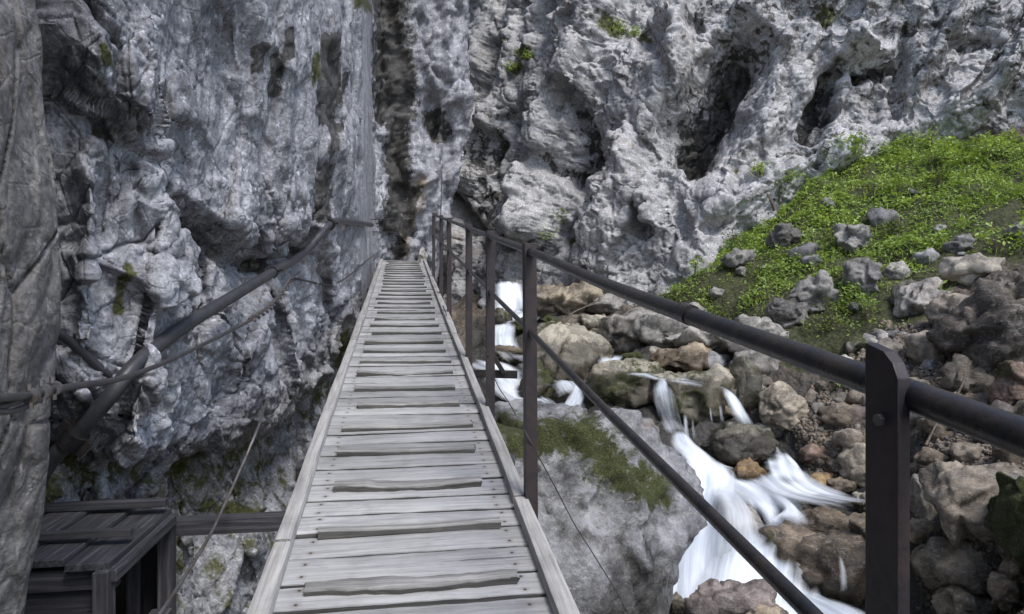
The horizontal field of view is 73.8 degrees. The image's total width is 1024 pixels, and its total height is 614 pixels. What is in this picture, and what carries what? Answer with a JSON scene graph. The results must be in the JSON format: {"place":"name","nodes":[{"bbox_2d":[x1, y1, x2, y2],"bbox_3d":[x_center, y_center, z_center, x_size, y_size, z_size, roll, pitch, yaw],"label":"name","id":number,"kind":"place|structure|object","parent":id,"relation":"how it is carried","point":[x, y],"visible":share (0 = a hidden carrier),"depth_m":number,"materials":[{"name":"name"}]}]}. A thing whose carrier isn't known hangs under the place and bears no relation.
{"place":"outdoors","nodes":[
{"label":"outdoors","id":0,"kind":"place"},
{"bbox_2d":[0,0,60,613],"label":"cliff","id":1,"kind":"structure","parent":0,"point":[30,296],"depth_m":1.74,"materials":[{"name":"grey stone"}]},
{"bbox_2d":[0,270,299,414],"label":"handrail cable","id":2,"kind":"object","parent":1,"relation":"attached to","point":[30,397],"visible":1,"depth_m":1.60,"materials":[{"name":"metal"}]},
{"bbox_2d":[35,0,474,613],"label":"cliff","id":3,"kind":"structure","parent":0,"point":[203,152],"depth_m":5.06,"materials":[{"name":"grey stone"}]},
{"bbox_2d":[58,329,112,377],"bbox_3d":[-2.079,0.221,3.269,0.072,0.288,0.389,0,0,10],"label":"pipe","id":4,"kind":"object","parent":3,"relation":"attached to","point":[77,348],"visible":0.78,"depth_m":3.30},
{"bbox_2d":[24,497,176,613],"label":"timber box","id":5,"kind":"object","parent":3,"relation":"attached to","point":[117,556],"visible":0.69,"depth_m":3.16,"materials":[{"name":"wood"}]},
{"bbox_2d":[176,511,285,535],"bbox_3d":[-1.491,1.221,3.866,1.240,0.086,0.100,0,0,-9],"label":"support timber","id":6,"kind":"object","parent":5,"relation":"attached to","point":[192,525],"visible":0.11,"depth_m":3.81,"materials":[{"name":"wood"}]},
{"bbox_2d":[46,218,373,485],"bbox_3d":[-2.173,-0.156,7.526,0.717,2.593,8.433,0,0,0],"label":"pipe","id":7,"kind":"object","parent":3,"relation":"attached to","point":[72,439],"visible":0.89,"depth_m":3.51,"materials":[{"name":"metal"}]},
{"bbox_2d":[158,380,274,613],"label":"hanging wire","id":8,"kind":"object","parent":3,"relation":"hanging from","point":[175,590],"visible":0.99,"depth_m":3.51,"materials":[{"name":"metal"}]},
{"bbox_2d":[247,259,579,613],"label":"footbridge","id":9,"kind":"object","parent":3,"relation":"attached to","point":[407,496],"visible":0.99,"depth_m":3.03,"materials":[{"name":"grey wood"}]},
{"bbox_2d":[473,337,516,378],"bbox_3d":[-0.349,0.458,6.178,0.797,0.381,0.105,0,0,0],"label":"steel bracket","id":10,"kind":"object","parent":9,"relation":"attached to","point":[501,372],"visible":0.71,"depth_m":6.17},
{"bbox_2d":[432,213,1023,613],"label":"railing","id":11,"kind":"object","parent":9,"relation":"attached to","point":[888,387],"visible":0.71,"depth_m":0.91,"materials":[{"name":"metal"}]},
{"bbox_2d":[524,429,628,613],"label":"loose wire","id":12,"kind":"object","parent":11,"relation":"hanging from","point":[574,523],"visible":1,"depth_m":3.19,"materials":[{"name":"metal"}]},
{"bbox_2d":[495,312,522,346],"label":"water","id":13,"kind":"structure","parent":0,"point":[503,334],"depth_m":16.20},
{"bbox_2d":[497,282,522,312],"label":"waterfall","id":14,"kind":"structure","parent":0,"point":[509,294],"depth_m":18.59,"materials":[{"name":"white liquid"}]},
{"bbox_2d":[478,362,547,402],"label":"water","id":15,"kind":"structure","parent":0,"point":[508,386],"depth_m":13.12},
{"bbox_2d":[557,381,574,390],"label":"water","id":16,"kind":"structure","parent":0,"point":[566,385],"depth_m":12.47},
{"bbox_2d":[565,384,580,405],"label":"waterfall","id":17,"kind":"structure","parent":0,"point":[574,398],"depth_m":11.49,"materials":[{"name":"white liquid"}]},
{"bbox_2d":[673,433,732,598],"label":"water","id":18,"kind":"structure","parent":0,"point":[704,555],"depth_m":7.82,"materials":[{"name":"liquid"}]},
{"bbox_2d":[436,0,1023,309],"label":"cliff","id":19,"kind":"structure","parent":0,"point":[656,137],"depth_m":18.20,"materials":[{"name":"grey stone"}]},
{"bbox_2d":[829,125,875,161],"bbox_3d":[8.151,-3.895,16.385,1.115,0.851,0.778,0,0,0],"label":"shrub","id":20,"kind":"object","parent":19,"relation":"on","point":[858,141],"visible":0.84,"depth_m":16.25,"materials":[{"name":"green plant"}]},
{"bbox_2d":[715,487,752,554],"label":"waterfall","id":21,"kind":"structure","parent":0,"point":[732,504],"depth_m":7.54,"materials":[{"name":"white liquid"}]},
{"bbox_2d":[446,128,1023,613],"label":"ground","id":22,"kind":"structure","parent":0,"point":[798,380],"depth_m":12.64,"materials":[{"name":"plant"}]},
{"bbox_2d":[485,307,512,327],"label":"boulder","id":23,"kind":"object","parent":22,"relation":"on","point":[502,316],"visible":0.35,"depth_m":16.80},
{"bbox_2d":[495,345,522,364],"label":"boulder","id":24,"kind":"object","parent":22,"relation":"on","point":[510,354],"visible":0.88,"depth_m":15.23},
{"bbox_2d":[519,359,554,403],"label":"boulder","id":25,"kind":"object","parent":22,"relation":"on","point":[545,387],"visible":0.47,"depth_m":12.60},
{"bbox_2d":[537,281,603,320],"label":"boulder","id":26,"kind":"object","parent":22,"relation":"on","point":[556,300],"visible":0.56,"depth_m":17.11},
{"bbox_2d":[537,323,614,390],"bbox_3d":[1.072,1.153,13.687,1.734,1.661,1.707,0,0,-29],"label":"boulder","id":27,"kind":"object","parent":22,"relation":"on","point":[580,351],"visible":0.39,"depth_m":13.20,"materials":[{"name":"stone"}]},
{"bbox_2d":[577,314,605,329],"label":"boulder","id":28,"kind":"object","parent":22,"relation":"on","point":[588,321],"visible":0.66,"depth_m":15.82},
{"bbox_2d":[495,398,707,613],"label":"boulder","id":29,"kind":"object","parent":22,"relation":"on","point":[639,520],"visible":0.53,"depth_m":5.97,"materials":[{"name":"stone"}]},
{"bbox_2d":[586,293,625,315],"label":"boulder","id":30,"kind":"object","parent":22,"relation":"on","point":[607,304],"visible":0.76,"depth_m":16.83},
{"bbox_2d":[585,358,665,408],"bbox_3d":[1.951,1.378,11.824,1.552,1.034,1.445,0,0,27],"label":"boulder","id":31,"kind":"object","parent":22,"relation":"on","point":[621,383],"visible":0.65,"depth_m":11.36,"materials":[{"name":"stone"}]},
{"bbox_2d":[596,307,657,353],"bbox_3d":[2.626,0.590,14.878,1.635,1.192,1.364,0,0,36],"label":"boulder","id":32,"kind":"object","parent":22,"relation":"on","point":[616,332],"visible":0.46,"depth_m":14.51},
{"bbox_2d":[619,351,643,359],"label":"boulder","id":33,"kind":"object","parent":22,"relation":"on","point":[636,354],"visible":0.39,"depth_m":13.14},
{"bbox_2d":[633,314,685,344],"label":"boulder","id":34,"kind":"object","parent":22,"relation":"on","point":[648,329],"visible":0.54,"depth_m":13.68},
{"bbox_2d":[669,592,685,613],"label":"boulder","id":35,"kind":"object","parent":22,"relation":"on","point":[677,606],"visible":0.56,"depth_m":6.24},
{"bbox_2d":[649,341,712,372],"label":"boulder","id":36,"kind":"object","parent":22,"relation":"on","point":[692,356],"visible":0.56,"depth_m":12.01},
{"bbox_2d":[649,363,736,427],"bbox_3d":[3.029,1.528,11.193,1.588,1.259,1.545,0,0,0],"label":"boulder","id":37,"kind":"object","parent":22,"relation":"on","point":[690,399],"visible":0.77,"depth_m":10.74,"materials":[{"name":"stone"}]},
{"bbox_2d":[662,325,730,353],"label":"boulder","id":38,"kind":"object","parent":22,"relation":"on","point":[686,335],"visible":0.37,"depth_m":12.40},
{"bbox_2d":[705,350,726,368],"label":"stone","id":39,"kind":"object","parent":22,"relation":"on","point":[714,357],"visible":0.55,"depth_m":11.91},
{"bbox_2d":[684,578,788,613],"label":"boulder","id":40,"kind":"object","parent":22,"relation":"on","point":[716,596],"visible":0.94,"depth_m":5.78,"materials":[{"name":"stone"}]},
{"bbox_2d":[746,604,779,613],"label":"boulder","id":41,"kind":"object","parent":40,"relation":"on","point":[765,609],"visible":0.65,"depth_m":5.65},
{"bbox_2d":[719,248,756,268],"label":"boulder","id":42,"kind":"object","parent":22,"relation":"on","point":[736,257],"visible":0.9,"depth_m":14.53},
{"bbox_2d":[698,420,779,468],"bbox_3d":[3.289,1.994,9.909,1.118,0.674,1.169,0,0,-19],"label":"boulder","id":43,"kind":"object","parent":22,"relation":"on","point":[731,444],"visible":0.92,"depth_m":9.51,"materials":[{"name":"stone"}]},
{"bbox_2d":[718,505,764,550],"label":"boulder","id":44,"kind":"object","parent":22,"relation":"on","point":[756,523],"visible":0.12,"depth_m":7.88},
{"bbox_2d":[728,355,762,414],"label":"boulder","id":45,"kind":"object","parent":22,"relation":"on","point":[746,374],"visible":0.54,"depth_m":10.74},
{"bbox_2d":[729,457,768,500],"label":"boulder","id":46,"kind":"object","parent":22,"relation":"on","point":[749,469],"visible":0.4,"depth_m":9.05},
{"bbox_2d":[712,314,789,352],"bbox_3d":[4.249,0.555,12.058,1.252,0.878,1.433,0,0,-42],"label":"boulder","id":47,"kind":"object","parent":22,"relation":"on","point":[767,324],"visible":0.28,"depth_m":11.72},
{"bbox_2d":[728,348,781,375],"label":"boulder","id":48,"kind":"object","parent":22,"relation":"on","point":[766,365],"visible":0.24,"depth_m":11.18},
{"bbox_2d":[754,505,784,521],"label":"boulder","id":49,"kind":"object","parent":22,"relation":"on","point":[761,514],"visible":0.27,"depth_m":8.64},
{"bbox_2d":[758,381,808,430],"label":"boulder","id":50,"kind":"object","parent":22,"relation":"on","point":[782,406],"visible":0.82,"depth_m":10.10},
{"bbox_2d":[765,223,803,250],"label":"boulder","id":51,"kind":"object","parent":22,"relation":"on","point":[786,235],"visible":0.66,"depth_m":14.66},
{"bbox_2d":[764,297,808,328],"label":"boulder","id":52,"kind":"object","parent":22,"relation":"on","point":[785,313],"visible":0.86,"depth_m":12.11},
{"bbox_2d":[782,498,812,511],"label":"boulder","id":53,"kind":"object","parent":22,"relation":"on","point":[800,505],"visible":0.3,"depth_m":8.65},
{"bbox_2d":[787,242,820,261],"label":"stone","id":54,"kind":"object","parent":22,"relation":"on","point":[808,248],"visible":0.69,"depth_m":13.74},
{"bbox_2d":[758,519,864,610],"bbox_3d":[3.430,2.859,7.299,1.607,1.071,1.315,0,0,0],"label":"boulder","id":55,"kind":"object","parent":22,"relation":"on","point":[829,564],"visible":0.45,"depth_m":6.97,"materials":[{"name":"stone"}]},
{"bbox_2d":[800,255,822,266],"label":"stone","id":56,"kind":"object","parent":22,"relation":"on","point":[813,259],"visible":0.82,"depth_m":13.32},
{"bbox_2d":[798,442,830,463],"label":"boulder","id":57,"kind":"object","parent":22,"relation":"on","point":[810,452],"visible":0.81,"depth_m":9.38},
{"bbox_2d":[788,269,842,313],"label":"boulder","id":58,"kind":"object","parent":22,"relation":"on","point":[809,290],"visible":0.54,"depth_m":12.18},
{"bbox_2d":[799,222,832,247],"bbox_3d":[6.128,-1.365,13.893,0.694,0.680,0.598,0,0,0],"label":"herb","id":59,"kind":"object","parent":22,"relation":"on","point":[811,236],"visible":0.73,"depth_m":13.88,"materials":[{"name":"green plant"}]},
{"bbox_2d":[808,472,832,486],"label":"boulder","id":60,"kind":"object","parent":22,"relation":"on","point":[820,478],"visible":0.59,"depth_m":9.13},
{"bbox_2d":[782,503,859,530],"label":"boulder","id":61,"kind":"object","parent":22,"relation":"on","point":[822,517],"visible":0.37,"depth_m":8.10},
{"bbox_2d":[811,295,843,331],"bbox_3d":[5.278,0.120,11.440,0.498,0.636,0.522,0,0,0],"label":"herb","id":62,"kind":"object","parent":22,"relation":"on","point":[830,314],"visible":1,"depth_m":11.40,"materials":[{"name":"green plant"}]},
{"bbox_2d":[825,458,841,473],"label":"stone","id":63,"kind":"object","parent":22,"relation":"on","point":[832,466],"visible":0.71,"depth_m":9.21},
{"bbox_2d":[818,402,853,427],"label":"boulder","id":64,"kind":"object","parent":22,"relation":"on","point":[833,415],"visible":0.68,"depth_m":9.61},
{"bbox_2d":[651,125,1023,400],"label":"ground cover","id":65,"kind":"object","parent":22,"relation":"on","point":[954,183],"visible":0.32,"depth_m":14.40,"materials":[{"name":"green plant"}]},
{"bbox_2d":[826,477,856,494],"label":"boulder","id":66,"kind":"object","parent":22,"relation":"on","point":[842,486],"visible":0.94,"depth_m":8.81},
{"bbox_2d":[831,428,864,447],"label":"stone","id":67,"kind":"object","parent":22,"relation":"on","point":[848,437],"visible":0.82,"depth_m":9.09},
{"bbox_2d":[837,442,864,487],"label":"boulder","id":68,"kind":"object","parent":22,"relation":"on","point":[851,462],"visible":0.54,"depth_m":8.91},
{"bbox_2d":[832,223,871,253],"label":"boulder","id":69,"kind":"object","parent":22,"relation":"on","point":[851,237],"visible":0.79,"depth_m":13.37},
{"bbox_2d":[845,389,864,403],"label":"stone","id":70,"kind":"object","parent":22,"relation":"on","point":[854,397],"visible":0.34,"depth_m":9.63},
{"bbox_2d":[843,334,867,352],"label":"boulder","id":71,"kind":"object","parent":22,"relation":"on","point":[853,343],"visible":0.56,"depth_m":10.46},
{"bbox_2d":[847,403,864,427],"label":"stone","id":72,"kind":"object","parent":22,"relation":"on","point":[856,413],"visible":0.45,"depth_m":9.47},
{"bbox_2d":[847,512,864,537],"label":"boulder","id":73,"kind":"object","parent":22,"relation":"on","point":[856,525],"visible":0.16,"depth_m":7.21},
{"bbox_2d":[850,491,864,512],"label":"boulder","id":74,"kind":"object","parent":22,"relation":"on","point":[858,501],"visible":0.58,"depth_m":8.36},
{"bbox_2d":[840,257,882,296],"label":"boulder","id":75,"kind":"object","parent":22,"relation":"on","point":[865,273],"visible":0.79,"depth_m":11.93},
{"bbox_2d":[852,290,880,320],"bbox_3d":[5.800,-0.019,11.147,0.452,0.522,0.511,0,0,-36],"label":"herb","id":76,"kind":"object","parent":22,"relation":"on","point":[866,311],"visible":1,"depth_m":11.18,"materials":[{"name":"green plant"}]},
{"bbox_2d":[870,171,891,190],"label":"herb","id":77,"kind":"object","parent":22,"relation":"on","point":[879,181],"visible":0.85,"depth_m":14.77,"materials":[{"name":"green plant"}]},
{"bbox_2d":[866,207,898,226],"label":"stone","id":78,"kind":"object","parent":22,"relation":"on","point":[877,215],"visible":0.84,"depth_m":13.81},
{"bbox_2d":[877,337,903,353],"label":"boulder","id":79,"kind":"object","parent":22,"relation":"on","point":[890,343],"visible":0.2,"depth_m":9.85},
{"bbox_2d":[875,214,911,237],"bbox_3d":[7.484,-1.525,13.393,0.618,0.568,0.577,0,0,16],"label":"herb","id":80,"kind":"object","parent":22,"relation":"on","point":[890,232],"visible":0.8,"depth_m":13.38,"materials":[{"name":"green plant"}]},
{"bbox_2d":[876,142,917,157],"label":"shrub","id":81,"kind":"object","parent":22,"relation":"on","point":[894,150],"visible":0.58,"depth_m":16.41,"materials":[{"name":"green plant"}]},
{"bbox_2d":[883,260,911,279],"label":"boulder","id":82,"kind":"object","parent":22,"relation":"on","point":[899,270],"visible":0.91,"depth_m":11.93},
{"bbox_2d":[890,279,917,305],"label":"boulder","id":83,"kind":"object","parent":22,"relation":"on","point":[895,287],"visible":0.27,"depth_m":11.19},
{"bbox_2d":[789,320,1023,613],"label":"gravel","id":84,"kind":"structure","parent":22,"relation":"on","point":[802,437],"depth_m":9.35,"materials":[{"name":"gravel"}]},
{"bbox_2d":[893,277,951,317],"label":"boulder","id":85,"kind":"object","parent":22,"relation":"on","point":[912,299],"visible":0.59,"depth_m":10.73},
{"bbox_2d":[899,228,945,250],"bbox_3d":[7.464,-1.150,12.327,0.591,0.565,0.635,0,0,-16],"label":"herb","id":86,"kind":"object","parent":22,"relation":"on","point":[927,243],"visible":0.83,"depth_m":12.32,"materials":[{"name":"green plant"}]},
{"bbox_2d":[910,518,936,543],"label":"boulder","id":87,"kind":"object","parent":22,"relation":"on","point":[921,529],"visible":0.69,"depth_m":6.42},
{"bbox_2d":[907,248,939,265],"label":"stone","id":88,"kind":"object","parent":22,"relation":"on","point":[925,255],"visible":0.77,"depth_m":12.03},
{"bbox_2d":[910,474,937,520],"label":"boulder","id":89,"kind":"object","parent":22,"relation":"on","point":[920,507],"visible":0.48,"depth_m":6.89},
{"bbox_2d":[904,330,947,363],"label":"boulder","id":90,"kind":"object","parent":22,"relation":"on","point":[921,346],"visible":0.51,"depth_m":9.32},
{"bbox_2d":[913,447,950,469],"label":"boulder","id":91,"kind":"object","parent":22,"relation":"on","point":[924,457],"visible":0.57,"depth_m":7.28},
{"bbox_2d":[916,418,953,440],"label":"boulder","id":92,"kind":"object","parent":22,"relation":"on","point":[927,426],"visible":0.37,"depth_m":7.86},
{"bbox_2d":[926,159,953,188],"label":"herb","id":93,"kind":"object","parent":22,"relation":"on","point":[937,177],"visible":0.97,"depth_m":14.19,"materials":[{"name":"green plant"}]},
{"bbox_2d":[927,131,962,164],"bbox_3d":[9.804,-3.570,15.531,0.775,0.867,0.826,0,0,-26],"label":"shrub","id":94,"kind":"object","parent":22,"relation":"on","point":[945,147],"visible":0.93,"depth_m":15.46,"materials":[{"name":"green plant"}]},
{"bbox_2d":[924,292,968,323],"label":"boulder","id":95,"kind":"object","parent":22,"relation":"on","point":[942,303],"visible":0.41,"depth_m":9.93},
{"bbox_2d":[910,536,993,594],"bbox_3d":[4.118,2.351,6.136,0.942,0.553,0.805,0,0,0],"label":"boulder","id":96,"kind":"object","parent":22,"relation":"on","point":[936,562],"visible":0.56,"depth_m":6.00,"materials":[{"name":"stone"}]},
{"bbox_2d":[940,233,975,252],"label":"boulder","id":97,"kind":"object","parent":22,"relation":"on","point":[960,243],"visible":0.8,"depth_m":11.82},
{"bbox_2d":[930,584,999,613],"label":"boulder","id":98,"kind":"object","parent":22,"relation":"on","point":[951,599],"visible":0.56,"depth_m":5.79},
{"bbox_2d":[938,353,994,393],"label":"boulder","id":99,"kind":"object","parent":22,"relation":"on","point":[979,379],"visible":0.65,"depth_m":8.33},
{"bbox_2d":[950,441,983,462],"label":"boulder","id":100,"kind":"object","parent":22,"relation":"on","point":[964,452],"visible":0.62,"depth_m":7.03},
{"bbox_2d":[918,460,1023,546],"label":"boulder","id":101,"kind":"object","parent":22,"relation":"on","point":[957,495],"visible":0.78,"depth_m":5.91,"materials":[{"name":"stone"}]},
{"bbox_2d":[937,252,1005,285],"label":"boulder","id":102,"kind":"object","parent":22,"relation":"on","point":[966,270],"visible":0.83,"depth_m":10.66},
{"bbox_2d":[926,278,1023,373],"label":"boulder","id":103,"kind":"object","parent":22,"relation":"on","point":[982,326],"visible":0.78,"depth_m":8.42,"materials":[{"name":"stone"}]},
{"bbox_2d":[967,174,1000,198],"bbox_3d":[9.202,-2.301,13.328,0.531,0.542,0.654,0,0,0],"label":"herb","id":104,"kind":"object","parent":22,"relation":"on","point":[983,191],"visible":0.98,"depth_m":13.28,"materials":[{"name":"green plant"}]},
{"bbox_2d":[969,135,1023,157],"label":"shrub","id":105,"kind":"object","parent":22,"relation":"on","point":[994,144],"visible":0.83,"depth_m":14.99,"materials":[{"name":"green plant"}]},
{"bbox_2d":[972,221,1023,253],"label":"herb","id":106,"kind":"object","parent":22,"relation":"on","point":[988,238],"visible":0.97,"depth_m":11.23,"materials":[{"name":"green plant"}]},
{"bbox_2d":[991,399,1013,412],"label":"stone","id":107,"kind":"object","parent":22,"relation":"on","point":[997,403],"visible":0.24,"depth_m":7.38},
{"bbox_2d":[983,471,1023,573],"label":"boulder","id":108,"kind":"object","parent":22,"relation":"on","point":[1003,521],"visible":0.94,"depth_m":5.50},
{"bbox_2d":[987,571,1020,611],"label":"boulder","id":109,"kind":"object","parent":22,"relation":"on","point":[1004,591],"visible":0.96,"depth_m":5.45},
{"bbox_2d":[988,360,1023,405],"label":"boulder","id":110,"kind":"object","parent":22,"relation":"on","point":[1007,385],"visible":0.78,"depth_m":7.62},
{"bbox_2d":[991,445,1023,464],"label":"boulder","id":111,"kind":"object","parent":22,"relation":"on","point":[1001,455],"visible":0.27,"depth_m":6.47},
{"bbox_2d":[992,270,1023,305],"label":"boulder","id":112,"kind":"object","parent":22,"relation":"on","point":[1011,284],"visible":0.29,"depth_m":9.06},
{"bbox_2d":[998,557,1023,584],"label":"boulder","id":113,"kind":"object","parent":22,"relation":"on","point":[1009,568],"visible":0.69,"depth_m":5.48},
{"bbox_2d":[1002,222,1023,236],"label":"boulder","id":114,"kind":"object","parent":22,"relation":"on","point":[1015,228],"visible":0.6,"depth_m":11.30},
{"bbox_2d":[726,391,747,419],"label":"waterfall","id":115,"kind":"structure","parent":0,"point":[738,409],"depth_m":10.31,"materials":[{"name":"white liquid"}]},
{"bbox_2d":[704,497,806,613],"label":"water","id":116,"kind":"structure","parent":0,"point":[736,566],"depth_m":7.09,"materials":[{"name":"liquid"}]},
{"bbox_2d":[720,464,793,523],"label":"water","id":117,"kind":"structure","parent":0,"point":[759,494],"depth_m":8.59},
{"bbox_2d":[761,454,852,500],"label":"water","id":118,"kind":"structure","parent":0,"point":[800,485],"depth_m":8.73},
{"bbox_2d":[805,593,863,613],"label":"water","id":119,"kind":"structure","parent":0,"point":[825,606],"depth_m":6.56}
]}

